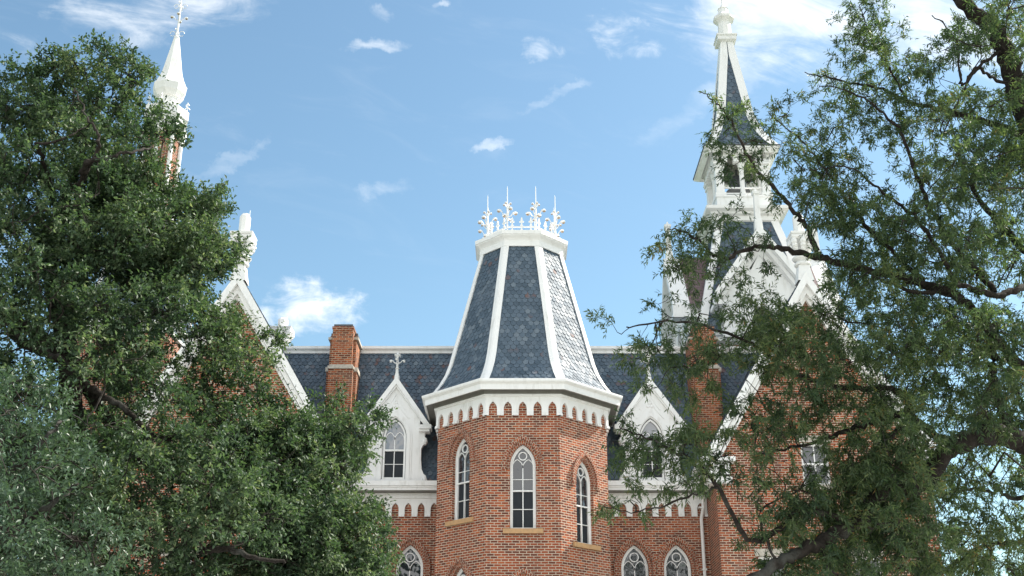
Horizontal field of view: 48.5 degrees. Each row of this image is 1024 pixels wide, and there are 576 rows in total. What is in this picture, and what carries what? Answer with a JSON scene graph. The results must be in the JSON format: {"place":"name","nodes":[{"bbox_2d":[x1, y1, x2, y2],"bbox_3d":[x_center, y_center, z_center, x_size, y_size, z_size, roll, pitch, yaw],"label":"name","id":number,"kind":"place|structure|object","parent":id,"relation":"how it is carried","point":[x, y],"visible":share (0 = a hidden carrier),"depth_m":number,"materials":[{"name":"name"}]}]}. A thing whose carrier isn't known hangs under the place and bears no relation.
{"place":"outdoors","nodes":[
{"label":"outdoors","id":0,"kind":"place"},
{"bbox_2d":[76,0,943,575],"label":"brick college building","id":1,"kind":"structure","parent":0,"point":[494,454],"depth_m":37.23,"materials":[{"name":"red brick"}]},
{"bbox_2d":[396,545,422,575],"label":"arched window","id":2,"kind":"structure","parent":1,"relation":"in","point":[413,566],"depth_m":37.00,"materials":[{"name":"grey glass"}]},
{"bbox_2d":[445,439,473,526],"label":"arched window","id":3,"kind":"structure","parent":1,"relation":"in","point":[462,471],"depth_m":35.26,"materials":[{"name":"white paint"}]},
{"bbox_2d":[457,569,464,575],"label":"arched window","id":4,"kind":"structure","parent":1,"relation":"in","point":[461,573],"depth_m":34.24,"materials":[{"name":"white paint"}]},
{"bbox_2d":[503,445,542,533],"bbox_3d":[0.330,6.038,34.309,1.200,2.740,0.315,0,-22,0],"label":"arched window","id":5,"kind":"structure","parent":1,"relation":"in","point":[522,464],"depth_m":34.34,"materials":[{"name":"grey glass"}]},
{"bbox_2d":[573,462,600,550],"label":"arched window","id":6,"kind":"structure","parent":1,"relation":"in","point":[582,478],"depth_m":34.98,"materials":[{"name":"white paint"}]},
{"bbox_2d":[621,545,647,575],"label":"arched window","id":7,"kind":"structure","parent":1,"relation":"in","point":[634,563],"depth_m":37.00,"materials":[{"name":"grey glass"}]},
{"bbox_2d":[664,546,690,575],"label":"arched window","id":8,"kind":"structure","parent":1,"relation":"in","point":[676,563],"depth_m":37.00,"materials":[{"name":"grey glass"}]},
{"bbox_2d":[754,549,787,575],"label":"window","id":9,"kind":"structure","parent":1,"relation":"in","point":[761,551],"depth_m":35.08,"materials":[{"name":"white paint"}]},
{"bbox_2d":[796,435,831,489],"bbox_3d":[9.650,5.565,36.212,1.120,1.746,0.280,0,-22,0],"label":"sash window","id":10,"kind":"structure","parent":1,"relation":"in","point":[813,458],"depth_m":36.34,"materials":[{"name":"grey glass"}]},
{"bbox_2d":[853,549,883,575],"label":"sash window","id":11,"kind":"structure","parent":1,"relation":"in","point":[864,549],"depth_m":35.08,"materials":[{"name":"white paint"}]},
{"bbox_2d":[0,0,1023,575],"label":"sky","id":12,"kind":"structure","parent":0,"point":[365,143],"materials":[{"name":"blue"}]},
{"label":"paved plaza","id":13,"kind":"structure","parent":0,"visible":0},
{"bbox_2d":[0,356,152,575],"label":"grey green oak tree","id":14,"kind":"object","parent":13,"relation":"on","point":[25,457],"visible":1,"depth_m":11.54,"materials":[{"name":"green plant"}]},
{"bbox_2d":[0,28,405,575],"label":"live oak tree","id":15,"kind":"object","parent":13,"relation":"on","point":[275,504],"visible":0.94,"depth_m":15.77,"materials":[{"name":"green plant"}]},
{"bbox_2d":[583,0,1023,575],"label":"willow oak tree","id":16,"kind":"object","parent":13,"relation":"on","point":[873,484],"visible":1,"depth_m":14.54,"materials":[{"name":"green plant"}]}
]}

